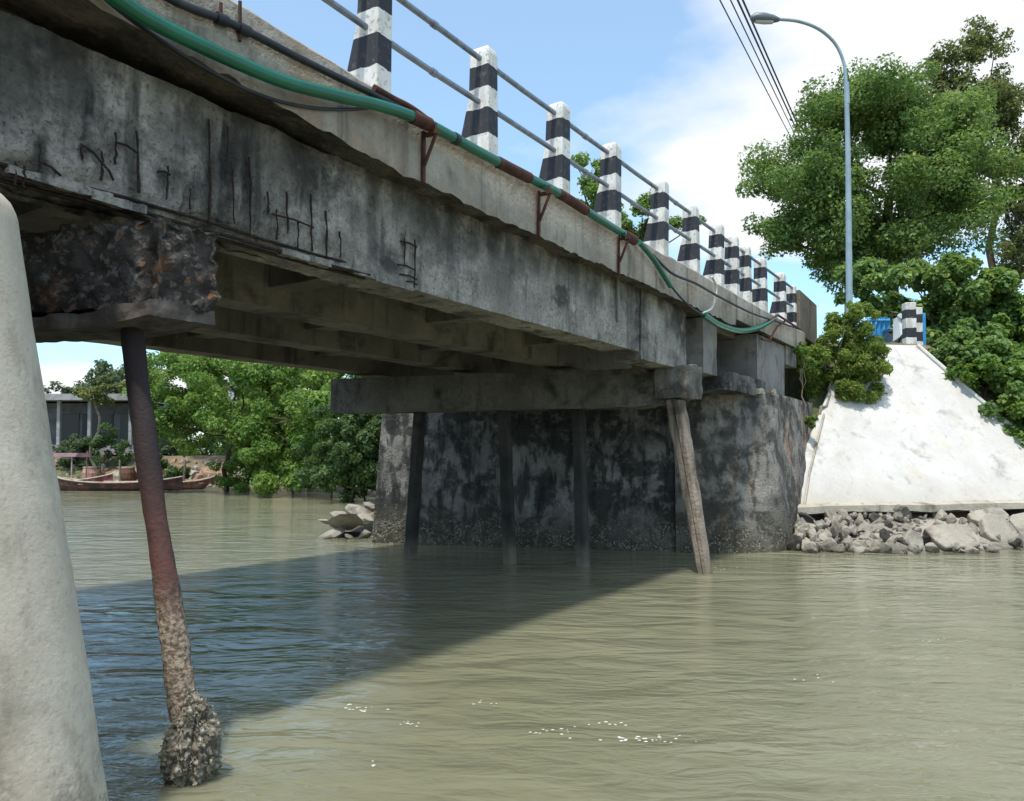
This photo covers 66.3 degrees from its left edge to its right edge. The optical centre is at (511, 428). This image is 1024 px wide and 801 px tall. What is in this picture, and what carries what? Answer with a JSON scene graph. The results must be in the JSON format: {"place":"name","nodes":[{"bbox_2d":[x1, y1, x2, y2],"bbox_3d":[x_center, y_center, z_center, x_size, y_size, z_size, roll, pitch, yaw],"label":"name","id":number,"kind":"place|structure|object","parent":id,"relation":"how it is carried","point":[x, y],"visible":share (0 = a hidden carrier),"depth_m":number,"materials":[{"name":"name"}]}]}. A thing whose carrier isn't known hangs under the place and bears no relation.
{"place":"outdoors","nodes":[
{"label":"outdoors","id":0,"kind":"place"},
{"bbox_2d":[36,0,1023,453],"label":"sky","id":1,"kind":"structure","parent":0,"point":[672,83],"materials":[{"name":"blue"}]},
{"bbox_2d":[55,342,1023,532],"bbox_3d":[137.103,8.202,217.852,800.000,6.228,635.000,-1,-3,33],"label":"ground","id":2,"kind":"structure","parent":0,"point":[794,387],"depth_m":19.23,"materials":[{"name":"brown soil"}]},
{"bbox_2d":[0,193,108,800],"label":"abutment","id":3,"kind":"object","parent":2,"relation":"on","point":[49,746],"visible":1,"depth_m":3.11,"materials":[{"name":"concrete"}]},
{"bbox_2d":[44,381,75,393],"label":"distant tree","id":4,"kind":"object","parent":2,"relation":"on","point":[52,387],"visible":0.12,"depth_m":73.93,"materials":[{"name":"green plant"}]},
{"bbox_2d":[52,437,82,467],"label":"shrub","id":5,"kind":"object","parent":2,"relation":"on","point":[62,449],"visible":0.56,"depth_m":43.54,"materials":[{"name":"green plant"}]},
{"bbox_2d":[62,387,85,393],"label":"distant tree","id":6,"kind":"object","parent":2,"relation":"on","point":[64,391],"visible":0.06,"depth_m":74.54,"materials":[{"name":"green plant"}]},
{"bbox_2d":[68,441,88,460],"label":"shrub","id":7,"kind":"object","parent":2,"relation":"on","point":[82,447],"visible":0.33,"depth_m":44.52,"materials":[{"name":"green plant"}]},
{"bbox_2d":[62,432,111,467],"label":"shrub","id":8,"kind":"object","parent":2,"relation":"on","point":[86,439],"visible":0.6,"depth_m":43.63,"materials":[{"name":"green plant"}]},
{"bbox_2d":[82,467,96,478],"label":"barrel","id":9,"kind":"object","parent":2,"relation":"on","point":[91,471],"visible":0.69,"depth_m":41.94,"materials":[{"name":"pink plastic"}]},
{"bbox_2d":[74,367,116,393],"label":"distant tree","id":10,"kind":"object","parent":2,"relation":"on","point":[91,381],"visible":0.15,"depth_m":73.92,"materials":[{"name":"green plant"}]},
{"bbox_2d":[71,375,126,466],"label":"sapling","id":11,"kind":"object","parent":2,"relation":"on","point":[98,396],"visible":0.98,"depth_m":43.33,"materials":[{"name":"green plant"}]},
{"bbox_2d":[87,359,124,393],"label":"distant tree","id":12,"kind":"object","parent":2,"relation":"on","point":[103,366],"visible":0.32,"depth_m":73.80,"materials":[{"name":"green plant"}]},
{"bbox_2d":[87,422,133,466],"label":"shrub","id":13,"kind":"object","parent":2,"relation":"on","point":[121,446],"visible":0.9,"depth_m":43.62,"materials":[{"name":"green plant"}]},
{"bbox_2d":[45,394,177,453],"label":"riverside house","id":14,"kind":"structure","parent":2,"relation":"on","point":[69,415],"depth_m":47.37,"materials":[{"name":"paint"}]},
{"bbox_2d":[61,411,79,444],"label":"window","id":15,"kind":"structure","parent":14,"relation":"in","point":[70,419],"depth_m":47.35,"materials":[{"name":"grey glass"}]},
{"bbox_2d":[81,411,97,438],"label":"window","id":16,"kind":"structure","parent":14,"relation":"in","point":[84,413],"depth_m":47.35,"materials":[{"name":"grey glass"}]},
{"bbox_2d":[103,411,113,437],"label":"window","id":17,"kind":"structure","parent":14,"relation":"in","point":[108,414],"depth_m":47.36,"materials":[{"name":"grey glass"}]},
{"bbox_2d":[119,411,128,441],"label":"window","id":18,"kind":"structure","parent":14,"relation":"in","point":[124,415],"depth_m":47.35,"materials":[{"name":"grey glass"}]},
{"bbox_2d":[110,364,125,393],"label":"distant tree","id":19,"kind":"object","parent":2,"relation":"on","point":[117,375],"visible":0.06,"depth_m":73.89,"materials":[{"name":"green plant"}]},
{"bbox_2d":[121,466,135,480],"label":"barrel","id":20,"kind":"object","parent":2,"relation":"on","point":[128,473],"visible":0.88,"depth_m":41.93,"materials":[{"name":"brown wood"}]},
{"bbox_2d":[126,366,196,454],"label":"tree","id":21,"kind":"object","parent":2,"relation":"on","point":[187,435],"visible":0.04,"depth_m":53.89,"materials":[{"name":"green plant"}]},
{"bbox_2d":[160,444,170,467],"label":"shrub","id":22,"kind":"object","parent":2,"relation":"on","point":[164,462],"visible":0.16,"depth_m":43.12,"materials":[{"name":"green plant"}]},
{"bbox_2d":[163,465,191,478],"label":"shrub","id":23,"kind":"object","parent":2,"relation":"on","point":[170,471],"visible":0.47,"depth_m":40.79,"materials":[{"name":"green plant"}]},
{"bbox_2d":[55,456,318,490],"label":"bank rubble","id":24,"kind":"object","parent":2,"relation":"on","point":[195,474],"visible":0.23,"depth_m":42.81,"materials":[{"name":"stone"}]},
{"bbox_2d":[163,377,262,455],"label":"tree","id":25,"kind":"object","parent":2,"relation":"on","point":[209,443],"visible":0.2,"depth_m":51.24,"materials":[{"name":"green plant"}]},
{"bbox_2d":[120,351,341,496],"bbox_3d":[-11.750,0.009,35.401,12.779,8.007,6.389,-1,-3,33],"label":"mangrove tree","id":26,"kind":"object","parent":2,"relation":"on","point":[260,430],"visible":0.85,"depth_m":34.29,"materials":[{"name":"green plant"}]},
{"bbox_2d":[208,454,273,492],"bbox_3d":[-12.656,2.441,38.081,3.786,3.137,2.558,0,-2,12],"label":"mangrove scrub","id":27,"kind":"object","parent":2,"relation":"on","point":[239,484],"visible":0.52,"depth_m":37.56,"materials":[{"name":"green plant"}]},
{"bbox_2d":[211,385,299,455],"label":"tree","id":28,"kind":"object","parent":2,"relation":"on","point":[222,451],"visible":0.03,"depth_m":47.80,"materials":[{"name":"green plant"}]},
{"bbox_2d":[160,351,365,421],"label":"mangrove tree","id":29,"kind":"object","parent":2,"relation":"on","point":[225,383],"depth_m":42.96,"materials":[{"name":"green plant"}]},
{"bbox_2d":[251,445,314,493],"bbox_3d":[-9.836,2.348,34.866,3.905,3.774,3.247,-1,-3,33],"label":"mangrove scrub","id":30,"kind":"object","parent":2,"relation":"on","point":[285,454],"visible":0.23,"depth_m":34.34,"materials":[{"name":"green plant"}]},
{"bbox_2d":[278,375,344,455],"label":"tree","id":31,"kind":"object","parent":2,"relation":"on","point":[282,439],"visible":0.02,"depth_m":44.45,"materials":[{"name":"green plant"}]},
{"bbox_2d":[290,434,352,497],"bbox_3d":[-7.335,2.004,32.052,3.476,3.730,2.920,1,-2,-24],"label":"mangrove scrub","id":32,"kind":"object","parent":2,"relation":"on","point":[314,464],"visible":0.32,"depth_m":31.52,"materials":[{"name":"green plant"}]},
{"bbox_2d":[318,528,344,538],"bbox_3d":[-3.757,2.187,16.313,0.668,0.105,0.314,-22,27,-34],"label":"river rock","id":33,"kind":"object","parent":2,"relation":"on","point":[334,532],"visible":0.95,"depth_m":16.27,"materials":[{"name":"stone"}]},
{"bbox_2d":[308,402,381,501],"bbox_3d":[-5.228,0.906,28.935,4.732,5.599,2.936,0,-2,0],"label":"mangrove tree","id":34,"kind":"object","parent":2,"relation":"on","point":[355,442],"visible":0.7,"depth_m":28.33,"materials":[{"name":"green plant"}]},
{"bbox_2d":[338,532,361,536],"bbox_3d":[-3.431,2.349,16.992,0.845,0.279,0.900,1,-2,-27],"label":"river rock","id":35,"kind":"object","parent":2,"relation":"on","point":[352,533],"visible":0.22,"depth_m":16.69,"materials":[{"name":"stone"}]},
{"bbox_2d":[318,519,328,523],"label":"river rock","id":36,"kind":"object","parent":35,"relation":"on","point":[324,521],"visible":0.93,"depth_m":16.91,"materials":[{"name":"stone"}]},
{"bbox_2d":[330,511,346,516],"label":"river rock","id":37,"kind":"object","parent":35,"relation":"on","point":[334,513],"visible":0.53,"depth_m":17.48,"materials":[{"name":"stone"}]},
{"bbox_2d":[328,514,363,529],"bbox_3d":[-3.504,2.000,16.544,0.733,0.174,0.906,10,-30,-19],"label":"river rock","id":38,"kind":"object","parent":35,"relation":"on","point":[349,521],"visible":0.92,"depth_m":16.43,"materials":[{"name":"stone"}]},
{"bbox_2d":[357,513,373,525],"bbox_3d":[-3.211,2.001,17.227,0.387,0.282,0.437,1,-2,-17],"label":"river rock","id":39,"kind":"object","parent":35,"relation":"on","point":[367,519],"visible":0.65,"depth_m":17.09,"materials":[{"name":"stone"}]},
{"bbox_2d":[345,504,372,515],"bbox_3d":[-3.406,1.840,17.469,0.668,0.228,0.462,21,13,0],"label":"river rock","id":40,"kind":"object","parent":39,"relation":"on","point":[355,509],"visible":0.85,"depth_m":17.36,"materials":[{"name":"stone"}]},
{"bbox_2d":[363,502,374,511],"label":"river rock","id":41,"kind":"object","parent":40,"relation":"on","point":[370,506],"visible":0.81,"depth_m":17.50,"materials":[{"name":"stone"}]},
{"bbox_2d":[325,460,375,501],"bbox_3d":[-5.582,1.900,29.909,2.513,3.169,3.078,2,-3,-38],"label":"mangrove scrub","id":42,"kind":"object","parent":2,"relation":"on","point":[360,488],"visible":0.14,"depth_m":29.60,"materials":[{"name":"green plant"}]},
{"bbox_2d":[0,0,804,786],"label":"concrete bridge","id":43,"kind":"structure","parent":2,"relation":"on","point":[156,194],"depth_m":5.84,"materials":[{"name":"grey concrete"}]},
{"bbox_2d":[163,0,405,107],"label":"black water pipe","id":44,"kind":"object","parent":43,"relation":"attached to","point":[239,27],"visible":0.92,"depth_m":4.90,"materials":[{"name":"plastic"}]},
{"bbox_2d":[104,0,368,110],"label":"black cable","id":45,"kind":"object","parent":44,"relation":"hanging from","point":[188,58],"visible":0.84,"depth_m":4.71,"materials":[{"name":"plastic"}]},
{"bbox_2d":[372,84,425,114],"bbox_3d":[-0.615,-2.472,6.402,0.052,0.104,1.468,-1,-3,33],"label":"rusty pipe","id":46,"kind":"object","parent":43,"relation":"attached to","point":[382,91],"visible":0.39,"depth_m":5.94,"materials":[{"name":"metal"}]},
{"bbox_2d":[421,123,438,183],"bbox_3d":[-0.653,-2.195,6.242,0.158,0.455,0.040,-1,-3,33],"label":"pipe bracket","id":47,"kind":"object","parent":43,"relation":"attached to","point":[434,133],"visible":1,"depth_m":6.26,"materials":[{"name":"metal"}]},
{"bbox_2d":[105,0,638,244],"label":"green water pipe","id":48,"kind":"object","parent":47,"relation":"attached to","point":[144,16],"visible":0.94,"depth_m":5.32,"materials":[{"name":"plastic"}]},
{"bbox_2d":[232,0,816,345],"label":"bridge railing","id":49,"kind":"object","parent":43,"relation":"on","point":[373,45],"visible":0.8,"depth_m":8.63,"materials":[{"name":"paint"}]},
{"bbox_2d":[537,185,552,236],"bbox_3d":[0.322,-2.149,7.735,0.158,0.493,0.040,-1,-3,33],"label":"pipe bracket","id":50,"kind":"object","parent":43,"relation":"attached to","point":[549,192],"visible":1,"depth_m":7.75,"materials":[{"name":"metal"}]},
{"bbox_2d":[617,231,630,275],"bbox_3d":[1.324,-2.068,9.271,0.158,0.511,0.040,-1,-3,33],"label":"pipe bracket","id":51,"kind":"object","parent":43,"relation":"attached to","point":[619,257],"visible":1,"depth_m":9.29,"materials":[{"name":"metal"}]},
{"bbox_2d":[642,248,704,315],"bbox_3d":[2.231,-1.971,10.680,0.028,0.564,2.381,-1,-3,33],"label":"black cable","id":52,"kind":"object","parent":43,"relation":"attached to","point":[685,302],"visible":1,"depth_m":10.95,"materials":[{"name":"plastic"}]},
{"bbox_2d":[653,254,799,329],"bbox_3d":[3.930,-2.098,13.257,0.036,0.274,7.890,-1,-3,33],"label":"black cable","id":53,"kind":"object","parent":43,"relation":"attached to","point":[695,283],"visible":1,"depth_m":11.90,"materials":[{"name":"plastic"}]},
{"bbox_2d":[761,314,800,341],"bbox_3d":[5.285,-1.876,15.328,0.044,0.658,2.927,-1,-3,33],"label":"pipe bracket","id":54,"kind":"object","parent":43,"relation":"attached to","point":[777,326],"visible":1,"depth_m":14.98,"materials":[{"name":"metal"}]},
{"bbox_2d":[637,240,775,333],"bbox_3d":[3.270,-1.898,12.271,0.096,0.679,6.240,-1,-3,33],"label":"drooping green hose","id":55,"kind":"object","parent":54,"relation":"hanging from","point":[710,319],"visible":0.97,"depth_m":11.80,"materials":[{"name":"plastic"}]},
{"bbox_2d":[702,276,716,313],"bbox_3d":[2.982,-2.003,11.833,0.034,0.664,0.656,-1,-3,33],"label":"white hose","id":56,"kind":"object","parent":55,"relation":"attached to","point":[714,301],"visible":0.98,"depth_m":11.99,"materials":[{"name":"white plastic"}]},
{"bbox_2d":[371,333,812,552],"bbox_3d":[2.291,0.875,16.593,7.333,5.227,7.583,-1,-3,33],"label":"abutment","id":57,"kind":"object","parent":2,"relation":"on","point":[747,416],"visible":0.61,"depth_m":14.58,"materials":[{"name":"concrete"}]},
{"bbox_2d":[793,341,816,413],"bbox_3d":[6.191,-0.741,16.552,0.524,2.222,0.395,0,-2,8],"label":"wall weed","id":58,"kind":"object","parent":57,"relation":"on","point":[803,350],"depth_m":16.56,"materials":[{"name":"green plant"}]},
{"bbox_2d":[571,151,625,220],"bbox_3d":[3.912,-5.987,37.806,2.777,15.224,2.618,1,-2,-23],"label":"feathery tree","id":59,"kind":"object","parent":2,"relation":"on","point":[589,187],"visible":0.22,"depth_m":37.71,"materials":[{"name":"green plant"}]},
{"bbox_2d":[621,189,706,242],"bbox_3d":[7.131,-5.265,39.614,5.557,13.909,2.613,0,-2,9],"label":"feathery tree","id":60,"kind":"object","parent":2,"relation":"on","point":[644,202],"visible":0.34,"depth_m":39.66,"materials":[{"name":"green plant"}]},
{"bbox_2d":[750,12,852,327],"bbox_3d":[7.389,-6.378,19.755,2.886,8.051,0.433,1,-2,-15],"label":"street lamp","id":61,"kind":"object","parent":2,"relation":"on","point":[763,18],"visible":0.93,"depth_m":19.94,"materials":[{"name":"grey metal"}]},
{"bbox_2d":[867,317,889,336],"bbox_3d":[10.509,-2.769,22.469,0.677,0.841,0.132,0,-2,0],"label":"blue fence","id":62,"kind":"object","parent":2,"relation":"on","point":[879,324],"visible":0.46,"depth_m":22.47,"materials":[{"name":"metal"}]},
{"bbox_2d":[735,52,1023,326],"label":"broadleaf tree","id":63,"kind":"object","parent":2,"relation":"on","point":[940,139],"visible":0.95,"depth_m":29.58,"materials":[{"name":"green plant"}]},
{"bbox_2d":[882,309,901,342],"bbox_3d":[10.557,-2.609,21.615,0.645,1.228,1.710,0,-2,9],"label":"scooter","id":64,"kind":"object","parent":2,"relation":"on","point":[893,334],"visible":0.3,"depth_m":21.21,"materials":[{"name":"white plastic"}]},
{"bbox_2d":[787,504,1023,553],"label":"rubble bank","id":65,"kind":"structure","parent":2,"relation":"on","point":[874,532],"depth_m":14.45,"materials":[{"name":"stone"}]},
{"bbox_2d":[798,512,813,522],"bbox_3d":[5.576,1.699,14.901,0.316,0.178,0.263,27,-27,38],"label":"boulder","id":66,"kind":"object","parent":65,"relation":"on","point":[807,518],"visible":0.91,"depth_m":14.82,"materials":[{"name":"stone"}]},
{"bbox_2d":[895,537,906,545],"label":"boulder","id":67,"kind":"object","parent":65,"relation":"on","point":[900,540],"visible":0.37,"depth_m":13.90,"materials":[{"name":"stone"}]},
{"bbox_2d":[903,529,923,548],"bbox_3d":[7.125,1.996,13.945,0.437,0.394,0.254,1,-2,-17],"label":"broken slab","id":68,"kind":"object","parent":65,"relation":"on","point":[911,536],"depth_m":13.91,"materials":[{"name":"concrete"}]},
{"bbox_2d":[932,509,946,520],"bbox_3d":[8.489,1.762,15.559,0.295,0.306,0.320,33,10,-3],"label":"boulder","id":69,"kind":"object","parent":65,"relation":"on","point":[940,514],"visible":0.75,"depth_m":15.46,"materials":[{"name":"stone"}]},
{"bbox_2d":[923,524,980,550],"bbox_3d":[7.964,1.987,14.201,0.912,0.506,0.511,0,-2,-3],"label":"broken slab","id":70,"kind":"object","parent":65,"relation":"on","point":[943,537],"depth_m":14.13,"materials":[{"name":"concrete"}]},
{"bbox_2d":[967,507,1008,525],"bbox_3d":[9.281,1.730,15.309,0.759,0.371,0.327,0,-2,2],"label":"broken slab","id":71,"kind":"object","parent":65,"relation":"on","point":[975,517],"depth_m":15.27,"materials":[{"name":"concrete"}]},
{"bbox_2d":[978,513,1016,542],"bbox_3d":[9.149,1.930,14.761,0.702,0.670,0.464,0,-2,-2],"label":"broken slab","id":72,"kind":"object","parent":65,"relation":"on","point":[992,527],"depth_m":14.71,"materials":[{"name":"concrete"}]},
{"bbox_2d":[1009,513,1023,534],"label":"broken slab","id":73,"kind":"object","parent":65,"relation":"on","point":[1016,521],"depth_m":15.12,"materials":[{"name":"concrete"}]},
{"bbox_2d":[902,302,916,343],"bbox_3d":[9.940,-2.610,19.619,0.260,1.060,0.260,0,-2,4],"label":"guard post","id":74,"kind":"object","parent":2,"relation":"on","point":[909,329],"visible":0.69,"depth_m":19.50,"materials":[{"name":"paint"}]},
{"bbox_2d":[797,344,1023,515],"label":"slope revetment","id":75,"kind":"object","parent":2,"relation":"on","point":[924,435],"visible":0.76,"depth_m":16.54,"materials":[{"name":"concrete"}]},
{"bbox_2d":[804,414,818,433],"bbox_3d":[6.240,0.034,16.380,0.292,0.658,0.515,1,-2,-24],"label":"wall weed","id":76,"kind":"object","parent":75,"relation":"on","point":[808,419],"depth_m":16.35,"materials":[{"name":"green plant"}]},
{"bbox_2d":[794,300,893,415],"bbox_3d":[7.390,-1.394,17.682,2.276,2.986,1.511,0,-2,1],"label":"bush","id":77,"kind":"object","parent":75,"relation":"on","point":[859,363],"visible":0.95,"depth_m":17.32,"materials":[{"name":"green plant"}]},
{"bbox_2d":[916,307,922,344],"bbox_3d":[10.523,-2.601,20.319,0.180,1.060,0.180,0,-2,4],"label":"guard post","id":78,"kind":"object","parent":2,"relation":"on","point":[919,316],"visible":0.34,"depth_m":20.23,"materials":[{"name":"paint"}]},
{"bbox_2d":[923,313,925,344],"bbox_3d":[10.784,-2.522,20.619,0.100,1.008,0.200,0,-2,-6],"label":"blue signboard","id":79,"kind":"object","parent":2,"relation":"on","point":[924,328],"visible":0.18,"depth_m":20.52,"materials":[{"name":"paint"}]},
{"bbox_2d":[832,251,1023,348],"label":"broadleaf shrub","id":80,"kind":"object","parent":2,"relation":"on","point":[950,298],"visible":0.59,"depth_m":24.15,"materials":[{"name":"green plant"}]},
{"bbox_2d":[918,14,1023,289],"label":"tall tree","id":81,"kind":"object","parent":2,"relation":"on","point":[1009,103],"visible":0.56,"depth_m":35.66,"materials":[{"name":"green plant"}]},
{"bbox_2d":[926,316,1023,383],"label":"creeper shrub","id":82,"kind":"object","parent":2,"relation":"on","point":[962,342],"visible":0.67,"depth_m":18.29,"materials":[{"name":"green plant"}]},
{"bbox_2d":[942,344,1023,399],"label":"creeper shrub","id":83,"kind":"object","parent":2,"relation":"on","point":[989,362],"visible":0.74,"depth_m":17.71,"materials":[{"name":"green plant"}]},
{"bbox_2d":[947,306,1023,354],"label":"creeper shrub","id":84,"kind":"object","parent":2,"relation":"on","point":[1000,318],"visible":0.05,"depth_m":22.75,"materials":[{"name":"green plant"}]},
{"bbox_2d":[970,366,1023,422],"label":"creeper shrub","id":85,"kind":"object","parent":2,"relation":"on","point":[1013,389],"visible":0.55,"depth_m":17.23,"materials":[{"name":"green plant"}]},
{"bbox_2d":[976,266,1023,320],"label":"creeper shrub","id":86,"kind":"object","parent":2,"relation":"on","point":[1019,297],"visible":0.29,"depth_m":23.64,"materials":[{"name":"green plant"}]},
{"bbox_2d":[1001,399,1023,446],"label":"creeper shrub","id":87,"kind":"object","parent":2,"relation":"on","point":[1015,411],"visible":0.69,"depth_m":16.99,"materials":[{"name":"green plant"}]},
{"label":"utility pole","id":88,"kind":"object","parent":2,"relation":"on","visible":0},
{"bbox_2d":[719,0,789,134],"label":"power wire","id":89,"kind":"object","parent":88,"relation":"attached to","point":[750,59],"visible":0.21,"depth_m":23.43,"materials":[{"name":"grey metal"}]},
{"bbox_2d":[730,0,792,130],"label":"power wire","id":90,"kind":"object","parent":88,"relation":"attached to","point":[758,59],"visible":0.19,"depth_m":23.59,"materials":[{"name":"grey metal"}]},
{"bbox_2d":[737,0,799,136],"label":"power wire","id":91,"kind":"object","parent":88,"relation":"attached to","point":[746,19],"visible":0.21,"depth_m":23.70,"materials":[{"name":"grey"}]},
{"bbox_2d":[60,489,1023,800],"bbox_3d":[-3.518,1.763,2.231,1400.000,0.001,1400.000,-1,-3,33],"label":"river water","id":92,"kind":"structure","parent":0,"point":[302,635],"depth_m":6.33,"materials":[{"name":"green liquid"}]},
{"bbox_2d":[53,453,113,481],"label":"wooden boat","id":93,"kind":"object","parent":92,"relation":"on","point":[106,477],"visible":0.3,"depth_m":40.13,"materials":[{"name":"brown wood"}]},
{"bbox_2d":[99,460,100,475],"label":"mooring stake","id":94,"kind":"object","parent":92,"relation":"in","point":[99,467],"visible":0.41,"depth_m":40.87,"materials":[{"name":"brown wood"}]},
{"bbox_2d":[119,460,120,480],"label":"mooring stake","id":95,"kind":"object","parent":92,"relation":"in","point":[119,470],"visible":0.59,"depth_m":40.90,"materials":[{"name":"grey wood"}]},
{"bbox_2d":[57,476,183,490],"bbox_3d":[-19.881,2.811,39.609,6.438,0.845,1.450,0,-2,-2],"label":"wooden boat","id":96,"kind":"object","parent":92,"relation":"on","point":[70,484],"visible":0.69,"depth_m":39.14,"materials":[{"name":"brown wood"}]},
{"bbox_2d":[183,460,185,480],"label":"mooring stake","id":97,"kind":"object","parent":92,"relation":"in","point":[184,471],"visible":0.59,"depth_m":40.78,"materials":[{"name":"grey wood"}]},
{"bbox_2d":[178,475,214,489],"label":"wooden boat","id":98,"kind":"object","parent":92,"relation":"on","point":[196,484],"visible":0.47,"depth_m":40.98,"materials":[{"name":"brown wood"}]},
{"bbox_2d":[345,534,354,538],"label":"river rock","id":99,"kind":"object","parent":92,"relation":"on","point":[348,536],"visible":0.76,"depth_m":16.12,"materials":[{"name":"stone"}]},
{"bbox_2d":[358,529,371,538],"bbox_3d":[-3.070,2.214,16.377,0.296,0.197,0.369,-15,5,-5],"label":"river rock","id":100,"kind":"object","parent":92,"relation":"on","point":[365,533],"visible":0.91,"depth_m":16.28,"materials":[{"name":"stone"}]},
{"bbox_2d":[340,540,928,741],"bbox_3d":[-0.704,2.050,10.268,11.270,0.004,11.414,-1,-2,19],"label":"water foam","id":101,"kind":"object","parent":92,"relation":"on","point":[588,724],"visible":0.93,"depth_m":4.82,"materials":[{"name":"white"}]},
{"bbox_2d":[742,0,801,132],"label":"power wire","id":102,"kind":"object","parent":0,"point":[749,15],"visible":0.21,"depth_m":24.03,"materials":[{"name":"grey metal"}]},
{"bbox_2d":[1007,509,1023,515],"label":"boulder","id":103,"kind":"object","parent":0,"point":[1010,512],"visible":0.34,"depth_m":15.97,"materials":[{"name":"stone"}]}
]}

